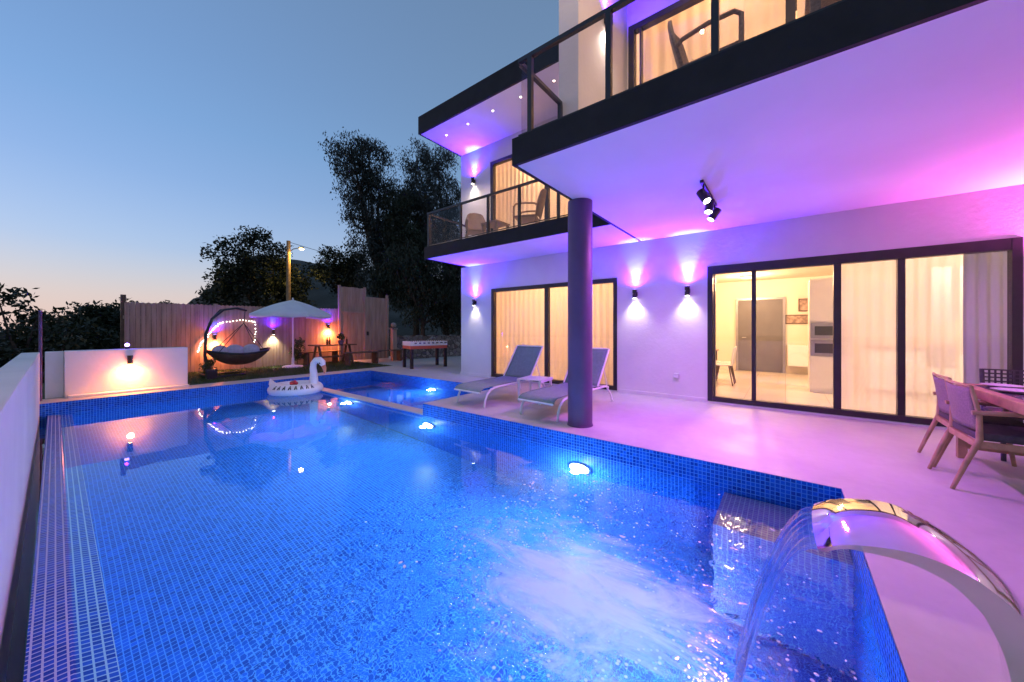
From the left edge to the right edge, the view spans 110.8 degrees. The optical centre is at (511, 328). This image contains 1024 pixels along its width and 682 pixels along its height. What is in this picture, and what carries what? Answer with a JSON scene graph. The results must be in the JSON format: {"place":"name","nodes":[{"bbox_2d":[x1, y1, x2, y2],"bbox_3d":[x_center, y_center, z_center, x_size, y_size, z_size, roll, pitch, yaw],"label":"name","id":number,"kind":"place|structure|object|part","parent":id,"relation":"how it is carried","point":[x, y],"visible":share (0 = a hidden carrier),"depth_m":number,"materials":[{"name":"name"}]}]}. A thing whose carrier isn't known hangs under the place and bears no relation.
{"place":"outdoors","nodes":[
{"label":"outdoors","id":0,"kind":"place"},
{"bbox_2d":[42,360,391,398],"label":"lawn","id":1,"kind":"structure","parent":0,"point":[43,389],"depth_m":10.17,"materials":[{"name":"green plant"}]},
{"bbox_2d":[45,351,63,398],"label":"wall pier","id":2,"kind":"structure","parent":1,"relation":"on","point":[54,374],"depth_m":6.60,"materials":[{"name":"white paint"}]},
{"bbox_2d":[199,357,217,373],"bbox_3d":[-7.919,1.328,9.202,0.397,1.151,0.402,0,0,38],"label":"shrub","id":3,"kind":"object","parent":1,"relation":"on","point":[209,363],"visible":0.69,"depth_m":9.19,"materials":[{"name":"green plant"}]},
{"bbox_2d":[200,307,270,378],"bbox_3d":[-7.712,0.362,9.912,1.170,1.893,1.558,0,0,38],"label":"swing bed","id":4,"kind":"object","parent":1,"relation":"on","point":[234,354],"visible":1,"depth_m":9.63,"materials":[{"name":"black metal"}]},
{"bbox_2d":[249,298,331,367],"bbox_3d":[-7.313,0.143,11.792,2.259,2.322,2.259,0,0,15],"label":"parasol","id":5,"kind":"object","parent":1,"relation":"on","point":[292,308],"visible":0.97,"depth_m":11.19,"materials":[{"name":"white fabric"}]},
{"bbox_2d":[289,337,304,364],"bbox_3d":[-7.563,1.100,12.475,0.419,1.608,0.514,0,0,38],"label":"shrub","id":6,"kind":"object","parent":1,"relation":"on","point":[298,353],"visible":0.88,"depth_m":12.46,"materials":[{"name":"green plant"}]},
{"bbox_2d":[301,350,340,364],"bbox_3d":[-7.044,1.077,13.038,0.380,0.455,1.300,0,0,37],"label":"garden bench","id":7,"kind":"object","parent":1,"relation":"on","point":[306,357],"visible":0.81,"depth_m":12.87,"materials":[{"name":"brown wood"}]},
{"bbox_2d":[308,343,356,362],"bbox_3d":[-6.478,0.951,12.789,0.795,0.734,1.440,0,0,36],"label":"picnic table","id":8,"kind":"object","parent":1,"relation":"on","point":[320,353],"visible":0.85,"depth_m":12.66,"materials":[{"name":"brown wood"}]},
{"bbox_2d":[337,333,344,343],"bbox_3d":[-6.237,0.375,12.862,0.301,0.418,0.281,0,0,-9],"label":"potted plant","id":9,"kind":"object","parent":8,"relation":"on","point":[341,337],"visible":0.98,"depth_m":12.80,"materials":[{"name":"green plant"}]},
{"bbox_2d":[341,351,381,365],"bbox_3d":[-5.399,1.077,12.713,0.380,0.455,1.300,0,0,41],"label":"garden bench","id":10,"kind":"object","parent":1,"relation":"on","point":[348,358],"visible":0.96,"depth_m":12.49,"materials":[{"name":"brown wood"}]},
{"bbox_2d":[4,255,460,355],"bbox_3d":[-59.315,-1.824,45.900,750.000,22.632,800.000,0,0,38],"label":"terrain","id":11,"kind":"structure","parent":0,"point":[322,297],"depth_m":31.82,"materials":[{"name":"plant"}]},
{"bbox_2d":[0,347,12,367],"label":"shrub","id":12,"kind":"object","parent":11,"relation":"on","point":[1,365],"visible":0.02,"depth_m":9.31,"materials":[{"name":"green plant"}]},
{"bbox_2d":[0,352,39,651],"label":"boundary wall","id":13,"kind":"structure","parent":11,"relation":"on","point":[19,395],"depth_m":2.49,"materials":[{"name":"white paint"}]},
{"bbox_2d":[1,350,44,383],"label":"shrub","id":14,"kind":"object","parent":11,"relation":"on","point":[43,378],"depth_m":11.92,"materials":[{"name":"green plant"}]},
{"bbox_2d":[0,283,92,374],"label":"sparse tree","id":15,"kind":"object","parent":11,"relation":"on","point":[71,344],"visible":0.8,"depth_m":9.58,"materials":[{"name":"green plant"}]},
{"bbox_2d":[0,311,119,369],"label":"hedge tree","id":16,"kind":"object","parent":11,"relation":"on","point":[99,343],"visible":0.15,"depth_m":13.33,"materials":[{"name":"green plant"}]},
{"bbox_2d":[22,300,119,344],"bbox_3d":[-18.668,0.351,15.766,2.378,3.306,4.070,0,0,38],"label":"hedge tree","id":17,"kind":"object","parent":11,"relation":"on","point":[68,315],"visible":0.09,"depth_m":15.30,"materials":[{"name":"green plant"}]},
{"bbox_2d":[66,297,166,346],"bbox_3d":[-17.695,0.280,16.295,2.436,3.536,3.855,0,0,38],"label":"hedge tree","id":18,"kind":"object","parent":11,"relation":"on","point":[107,325],"visible":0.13,"depth_m":15.38,"materials":[{"name":"green plant"}]},
{"bbox_2d":[159,300,175,311],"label":"sapling","id":19,"kind":"object","parent":11,"relation":"on","point":[166,303],"visible":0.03,"depth_m":16.28,"materials":[{"name":"green plant"}]},
{"bbox_2d":[120,294,337,371],"bbox_3d":[-8.647,0.250,11.674,0.174,2.300,5.761,0,0,38],"label":"board fence","id":20,"kind":"object","parent":11,"relation":"on","point":[143,325],"visible":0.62,"depth_m":10.95,"materials":[{"name":"brown wood"}]},
{"bbox_2d":[197,319,255,351],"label":"string lights","id":21,"kind":"object","parent":20,"relation":"attached to","point":[217,326],"visible":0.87,"depth_m":10.94,"materials":[{"name":"white glass"}]},
{"bbox_2d":[190,225,318,306],"bbox_3d":[-12.536,-1.572,17.836,2.842,6.944,5.694,0,0,38],"label":"round tree","id":22,"kind":"object","parent":11,"relation":"on","point":[233,274],"visible":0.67,"depth_m":17.14,"materials":[{"name":"green plant"}]},
{"bbox_2d":[286,240,303,300],"bbox_3d":[-10.468,-1.200,17.040,0.809,6.000,0.259,0,0,-12],"label":"street lamp","id":23,"kind":"object","parent":11,"relation":"on","point":[288,270],"visible":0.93,"depth_m":16.92,"materials":[{"name":"brown wood"}]},
{"bbox_2d":[307,241,370,296],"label":"round tree","id":24,"kind":"object","parent":11,"relation":"on","point":[333,269],"visible":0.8,"depth_m":19.32,"materials":[{"name":"green plant"}]},
{"bbox_2d":[318,127,421,313],"bbox_3d":[-6.928,-4.058,18.455,2.736,11.316,5.891,0,0,38],"label":"tall tree","id":25,"kind":"object","parent":11,"relation":"on","point":[369,180],"visible":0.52,"depth_m":17.47,"materials":[{"name":"green plant"}]},
{"bbox_2d":[364,182,443,335],"bbox_3d":[-5.379,-3.041,18.642,2.756,9.081,4.422,0,0,38],"label":"tall tree","id":26,"kind":"object","parent":11,"relation":"on","point":[402,231],"visible":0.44,"depth_m":17.85,"materials":[{"name":"green plant"}]},
{"bbox_2d":[395,134,460,334],"bbox_3d":[-3.833,-4.911,19.985,2.978,11.022,5.582,0,0,38],"label":"tall tree","id":27,"kind":"object","parent":11,"relation":"on","point":[428,176],"visible":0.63,"depth_m":18.96,"materials":[{"name":"green plant"}]},
{"bbox_2d":[0,0,558,333],"label":"sky","id":28,"kind":"structure","parent":0,"point":[136,135],"materials":[{"name":"blue"}]},
{"bbox_2d":[22,378,887,681],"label":"pool water","id":29,"kind":"structure","parent":0,"point":[256,536],"depth_m":2.33,"materials":[{"name":"blue liquid"}]},
{"bbox_2d":[267,357,325,395],"bbox_3d":[-5.161,1.135,8.445,1.139,0.896,1.118,0,0,-39],"label":"swan float","id":30,"kind":"object","parent":29,"relation":"on","point":[312,385],"visible":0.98,"depth_m":8.22,"materials":[{"name":"white plastic"}]},
{"bbox_2d":[352,471,856,679],"bbox_3d":[0.480,1.530,2.558,2.884,0.012,2.859,0,0,38],"label":"froth","id":31,"kind":"object","parent":29,"relation":"on","point":[741,603],"visible":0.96,"depth_m":2.59,"materials":[{"name":"white liquid"}]},
{"bbox_2d":[40,356,1023,681],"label":"terrace","id":32,"kind":"structure","parent":0,"point":[940,628],"depth_m":3.35,"materials":[{"name":"concrete"}]},
{"bbox_2d":[38,310,41,400],"bbox_3d":[-8.405,0.940,6.295,0.044,2.520,0.042,0,0,38],"label":"metal post","id":33,"kind":"object","parent":32,"relation":"on","point":[40,331],"visible":0.5,"depth_m":6.28,"materials":[{"name":"paint"}]},
{"bbox_2d":[64,347,189,398],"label":"wall","id":34,"kind":"structure","parent":32,"relation":"on","point":[90,373],"depth_m":7.15,"materials":[{"name":"white paint"}]},
{"bbox_2d":[127,355,132,363],"bbox_3d":[-7.784,0.641,7.199,0.116,0.173,0.082,0,0,38],"label":"wall lamp","id":35,"kind":"object","parent":34,"relation":"attached to","point":[129,359],"visible":1,"depth_m":7.17,"materials":[{"name":"black metal"}]},
{"bbox_2d":[338,285,388,360],"bbox_3d":[-6.139,-0.150,14.755,0.110,3.100,2.226,0,0,38],"label":"tall fence","id":36,"kind":"object","parent":32,"relation":"on","point":[363,322],"visible":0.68,"depth_m":14.66,"materials":[{"name":"brown wood"}]},
{"bbox_2d":[368,349,402,361],"bbox_3d":[-4.902,1.075,13.845,1.300,0.455,0.380,0,0,-44],"label":"garden bench","id":37,"kind":"object","parent":32,"relation":"on","point":[399,354],"visible":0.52,"depth_m":14.06,"materials":[{"name":"brown wood"}]},
{"bbox_2d":[389,322,397,359],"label":"gate pillar","id":38,"kind":"structure","parent":32,"relation":"on","point":[393,340],"depth_m":14.30,"materials":[{"name":"stone"}]},
{"bbox_2d":[371,238,463,334],"bbox_3d":[-4.078,-1.393,17.569,2.811,6.185,5.691,0,0,38],"label":"bushy tree","id":39,"kind":"object","parent":32,"relation":"on","point":[424,286],"visible":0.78,"depth_m":16.73,"materials":[{"name":"green plant"}]},
{"bbox_2d":[402,340,446,368],"bbox_3d":[-2.914,0.857,11.882,1.280,0.887,0.990,0,0,-37],"label":"foosball table","id":40,"kind":"object","parent":32,"relation":"on","point":[428,344],"visible":0.99,"depth_m":11.69,"materials":[{"name":"brown wood"}]},
{"bbox_2d":[390,335,460,359],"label":"stone wall","id":41,"kind":"structure","parent":32,"relation":"on","point":[453,345],"depth_m":15.59,"materials":[{"name":"grey stone"}]},
{"bbox_2d":[426,239,463,334],"bbox_3d":[-2.345,-1.502,18.709,2.675,6.204,5.181,0,0,38],"label":"bushy tree","id":42,"kind":"object","parent":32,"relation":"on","point":[448,270],"visible":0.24,"depth_m":17.51,"materials":[{"name":"green plant"}]},
{"bbox_2d":[39,370,907,681],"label":"pool basin","id":43,"kind":"object","parent":32,"relation":"in","point":[779,488],"visible":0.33,"depth_m":4.00,"materials":[{"name":"blue tile"}]},
{"bbox_2d":[0,421,46,681],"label":"channel water","id":44,"kind":"structure","parent":43,"relation":"in","point":[12,654],"depth_m":2.20,"materials":[{"name":"liquid"}]},
{"bbox_2d":[23,415,76,681],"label":"pool sill","id":45,"kind":"structure","parent":43,"relation":"attached to","point":[50,652],"depth_m":2.09,"materials":[{"name":"plastic"}]},
{"bbox_2d":[320,391,422,416],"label":"pool kerb","id":46,"kind":"structure","parent":43,"relation":"attached to","point":[374,404],"depth_m":7.04,"materials":[{"name":"blue tile"}]},
{"bbox_2d":[321,387,422,414],"bbox_3d":[-3.519,1.493,7.784,5.134,0.022,0.225,0,0,38],"label":"kerb coping","id":47,"kind":"object","parent":46,"relation":"on","point":[385,403],"visible":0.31,"depth_m":7.14,"materials":[{"name":"stone"}]},
{"bbox_2d":[454,345,544,407],"bbox_3d":[-0.157,0.829,6.645,0.702,0.956,1.907,0,0,40],"label":"sun lounger","id":48,"kind":"object","parent":32,"relation":"on","point":[523,361],"visible":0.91,"depth_m":6.92,"materials":[{"name":"grey fabric"}]},
{"bbox_2d":[517,375,552,404],"bbox_3d":[0.411,1.091,6.282,0.470,0.418,0.500,0,0,30],"label":"side table","id":49,"kind":"object","parent":32,"relation":"on","point":[540,379],"visible":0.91,"depth_m":6.20,"materials":[{"name":"white plastic"}]},
{"bbox_2d":[518,348,612,421],"bbox_3d":[0.930,0.829,5.779,0.702,0.956,1.907,0,0,40],"label":"sun lounger","id":50,"kind":"object","parent":32,"relation":"on","point":[549,395],"visible":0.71,"depth_m":5.72,"materials":[{"name":"grey fabric"}]},
{"bbox_2d":[418,0,1023,428],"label":"house","id":51,"kind":"structure","parent":32,"relation":"on","point":[828,142],"depth_m":4.49,"materials":[{"name":"white paint"}]},
{"bbox_2d":[465,213,490,237],"bbox_3d":[-0.873,-2.471,8.795,0.591,0.996,0.675,0,0,-14],"label":"rattan armchair","id":52,"kind":"object","parent":51,"relation":"on","point":[473,222],"visible":0.75,"depth_m":9.00,"materials":[{"name":"brown wicker"}]},
{"bbox_2d":[481,219,509,234],"bbox_3d":[-0.381,-2.191,8.135,0.480,0.430,0.480,0,0,38],"label":"balcony table","id":53,"kind":"object","parent":51,"relation":"on","point":[496,224],"visible":0.49,"depth_m":8.08,"materials":[{"name":"brown wood"}]},
{"bbox_2d":[427,180,567,246],"bbox_3d":[0.173,-2.396,7.783,4.652,0.840,1.418,0,0,38],"label":"glass railing","id":54,"kind":"object","parent":51,"relation":"on","point":[460,204],"visible":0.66,"depth_m":7.44,"materials":[{"name":"glass"}]},
{"bbox_2d":[490,154,549,232],"bbox_3d":[0.704,-3.190,8.369,3.130,2.340,0.122,0,0,38],"label":"upper bedroom window","id":55,"kind":"structure","parent":51,"relation":"in","point":[493,164],"depth_m":9.23,"materials":[{"name":"metal"}]},
{"bbox_2d":[496,288,554,378],"bbox_3d":[0.135,-0.040,9.276,2.300,2.560,0.061,0,0,38],"label":"curtain","id":56,"kind":"object","parent":51,"relation":"hanging from","point":[519,317],"visible":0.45,"depth_m":9.15,"materials":[{"name":"beige fabric"}]},
{"bbox_2d":[513,188,546,227],"bbox_3d":[0.412,-2.471,7.653,0.675,0.996,0.591,0,0,16],"label":"rattan armchair","id":57,"kind":"object","parent":51,"relation":"on","point":[538,211],"visible":0.83,"depth_m":7.47,"materials":[{"name":"brown wicker"}]},
{"bbox_2d":[496,160,569,230],"bbox_3d":[0.883,-3.350,8.698,4.450,2.700,0.061,0,0,38],"label":"curtain","id":58,"kind":"object","parent":51,"relation":"hanging from","point":[508,174],"visible":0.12,"depth_m":9.32,"materials":[{"name":"beige fabric"}]},
{"bbox_2d":[491,278,616,390],"bbox_3d":[0.830,0.120,8.271,3.390,2.300,0.122,0,0,38],"label":"bedroom window","id":59,"kind":"structure","parent":51,"relation":"in","point":[546,287],"depth_m":8.23,"materials":[{"name":"glass"}]},
{"bbox_2d":[555,283,612,384],"bbox_3d":[1.706,-0.040,8.038,1.660,2.560,0.064,0,0,38],"label":"curtain","id":60,"kind":"object","parent":51,"relation":"hanging from","point":[602,315],"visible":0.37,"depth_m":7.88,"materials":[{"name":"white fabric"}]},
{"bbox_2d":[632,289,637,298],"bbox_3d":[2.406,-0.670,6.916,0.082,0.176,0.116,0,0,38],"label":"wall lamp","id":61,"kind":"object","parent":51,"relation":"attached to","point":[635,293],"visible":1,"depth_m":6.87,"materials":[{"name":"black metal"}]},
{"bbox_2d":[518,0,845,135],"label":"glass railing","id":62,"kind":"object","parent":51,"relation":"on","point":[605,13],"visible":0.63,"depth_m":3.11,"materials":[{"name":"metal"}]},
{"bbox_2d":[685,286,689,295],"bbox_3d":[3.149,-0.670,6.341,0.082,0.176,0.116,0,0,38],"label":"wall lamp","id":63,"kind":"object","parent":51,"relation":"attached to","point":[687,290],"visible":1,"depth_m":6.29,"materials":[{"name":"black metal"}]},
{"bbox_2d":[667,8,743,68],"bbox_3d":[1.814,-2.471,3.304,0.675,0.996,0.591,0,0,41],"label":"rattan armchair","id":64,"kind":"object","parent":51,"relation":"on","point":[679,52],"visible":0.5,"depth_m":3.15,"materials":[{"name":"wicker"}]},
{"bbox_2d":[696,180,720,221],"bbox_3d":[2.489,-1.576,4.460,0.166,0.246,1.040,0,0,38],"label":"track light","id":65,"kind":"object","parent":51,"relation":"attached to","point":[704,195],"visible":1,"depth_m":4.42,"materials":[{"name":"black metal"}]},
{"bbox_2d":[628,0,795,88],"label":"balcony window","id":66,"kind":"structure","parent":51,"relation":"in","point":[679,6],"depth_m":5.44,"materials":[{"name":"metal"}]},
{"bbox_2d":[643,0,784,82],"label":"curtain","id":67,"kind":"object","parent":51,"relation":"hanging from","point":[761,16],"visible":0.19,"depth_m":5.33,"materials":[{"name":"beige fabric"}]},
{"bbox_2d":[716,347,735,385],"bbox_3d":[4.843,0.856,8.075,0.460,0.854,0.422,0,0,38],"label":"kitchen chair","id":68,"kind":"object","parent":51,"relation":"on","point":[729,365],"visible":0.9,"depth_m":7.93,"materials":[{"name":"white paint"}]},
{"bbox_2d":[740,274,751,278],"bbox_3d":[6.344,-1.381,9.505,0.360,0.075,0.360,0,0,38],"label":"ceiling lamp","id":69,"kind":"object","parent":51,"relation":"attached to","point":[745,276],"visible":0.73,"depth_m":9.42,"materials":[{"name":"white"}]},
{"bbox_2d":[736,297,784,372],"bbox_3d":[7.322,0.190,10.442,1.200,2.180,0.098,0,0,38],"label":"room door","id":70,"kind":"structure","parent":51,"relation":"attached to","point":[770,334],"depth_m":10.41,"materials":[{"name":"grey laminate"}]},
{"bbox_2d":[785,315,807,323],"bbox_3d":[8.059,-0.250,9.924,0.620,0.260,0.030,0,0,38],"label":"wall picture","id":71,"kind":"object","parent":51,"relation":"attached to","point":[796,319],"depth_m":9.94},
{"bbox_2d":[788,345,807,366],"bbox_3d":[7.954,0.760,9.756,0.540,0.580,0.412,0,0,38],"label":"sideboard","id":72,"kind":"object","parent":51,"relation":"attached to","point":[797,355],"visible":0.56,"depth_m":9.62,"materials":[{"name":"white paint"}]},
{"bbox_3d":[7.834,0.760,9.601,0.500,0.540,0.020,0,0,38],"label":"door","id":73,"kind":"part","parent":72,"relation":"part of","materials":[{"name":"white paint"}]},
{"bbox_2d":[797,0,804,17],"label":"curtain","id":74,"kind":"object","parent":51,"relation":"hanging from","point":[800,8],"depth_m":4.65,"materials":[{"name":"beige fabric"}]},
{"bbox_2d":[798,298,807,310],"bbox_3d":[8.153,-0.650,9.850,0.260,0.360,0.030,0,0,38],"label":"wall picture","id":75,"kind":"object","parent":51,"relation":"attached to","point":[802,304],"depth_m":9.86},
{"bbox_2d":[808,278,832,393],"bbox_3d":[6.389,0.150,7.112,0.640,2.260,0.630,0,0,38],"label":"oven cabinet","id":76,"kind":"object","parent":51,"relation":"on","point":[820,335],"visible":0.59,"depth_m":6.96,"materials":[{"name":"white paint"}]},
{"bbox_3d":[6.208,0.870,6.878,0.630,0.620,0.018,0,0,38],"label":"door","id":77,"kind":"part","parent":76,"relation":"part of","materials":[{"name":"white paint"}]},
{"bbox_3d":[6.208,-0.550,6.878,0.630,0.820,0.018,0,0,38],"label":"door","id":78,"kind":"part","parent":76,"relation":"part of","materials":[{"name":"white paint"}]},
{"bbox_2d":[707,237,1022,426],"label":"terrace window","id":79,"kind":"structure","parent":51,"relation":"in","point":[1013,246],"depth_m":4.88,"materials":[{"name":"metal"}]},
{"bbox_2d":[841,260,895,413],"bbox_3d":[5.272,-0.040,5.277,0.640,2.560,0.039,0,0,38],"label":"curtain","id":80,"kind":"object","parent":51,"relation":"hanging from","point":[868,336],"visible":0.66,"depth_m":5.25,"materials":[{"name":"white fabric"}]},
{"bbox_2d":[906,255,962,417],"bbox_3d":[5.884,-0.040,4.843,0.820,2.560,0.050,0,0,38],"label":"curtain","id":81,"kind":"object","parent":51,"relation":"hanging from","point":[934,314],"visible":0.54,"depth_m":4.91,"materials":[{"name":"white fabric"}]},
{"bbox_2d":[963,251,1006,407],"bbox_3d":[6.328,-0.040,4.411,0.890,2.560,0.071,0,0,38],"label":"curtain","id":82,"kind":"object","parent":51,"relation":"hanging from","point":[984,310],"visible":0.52,"depth_m":4.57,"materials":[{"name":"white fabric"}]},
{"bbox_2d":[812,498,1023,681],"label":"water spout","id":83,"kind":"object","parent":32,"relation":"on","point":[885,529],"visible":1,"depth_m":1.07,"materials":[{"name":"metal"}]},
{"bbox_2d":[917,372,1023,467],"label":"dining armchair","id":84,"kind":"object","parent":32,"relation":"on","point":[942,412],"visible":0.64,"depth_m":3.35,"materials":[{"name":"brown wood"}]},
{"bbox_2d":[927,378,1023,488],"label":"dining armchair","id":85,"kind":"object","parent":32,"relation":"on","point":[966,414],"visible":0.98,"depth_m":2.84,"materials":[{"name":"brown wood"}]},
{"bbox_2d":[955,383,1023,458],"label":"terrace table","id":86,"kind":"object","parent":32,"relation":"on","point":[1013,402],"visible":0.43,"depth_m":3.03,"materials":[{"name":"brown wood"}]},
{"bbox_2d":[979,383,1023,387],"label":"plate","id":87,"kind":"object","parent":86,"relation":"on","point":[1002,385],"visible":0.88,"depth_m":3.32,"materials":[{"name":"white ceramic"}]},
{"bbox_2d":[990,387,1023,393],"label":"plate","id":88,"kind":"object","parent":86,"relation":"on","point":[1014,390],"visible":1,"depth_m":3.08,"materials":[{"name":"white ceramic"}]},
{"bbox_2d":[979,368,1023,461],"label":"woven chair","id":89,"kind":"object","parent":32,"relation":"on","point":[982,373],"visible":0.47,"depth_m":3.74,"materials":[{"name":"black wicker"}]},
{"bbox_2d":[732,507,817,681],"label":"falling water","id":90,"kind":"structure","parent":0,"point":[796,536],"depth_m":1.37,"materials":[{"name":"clear liquid"}]},
{"bbox_2d":[804,0,839,14],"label":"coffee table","id":91,"kind":"object","parent":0,"point":[811,6],"visible":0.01,"depth_m":2.62,"materials":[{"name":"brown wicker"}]}
]}

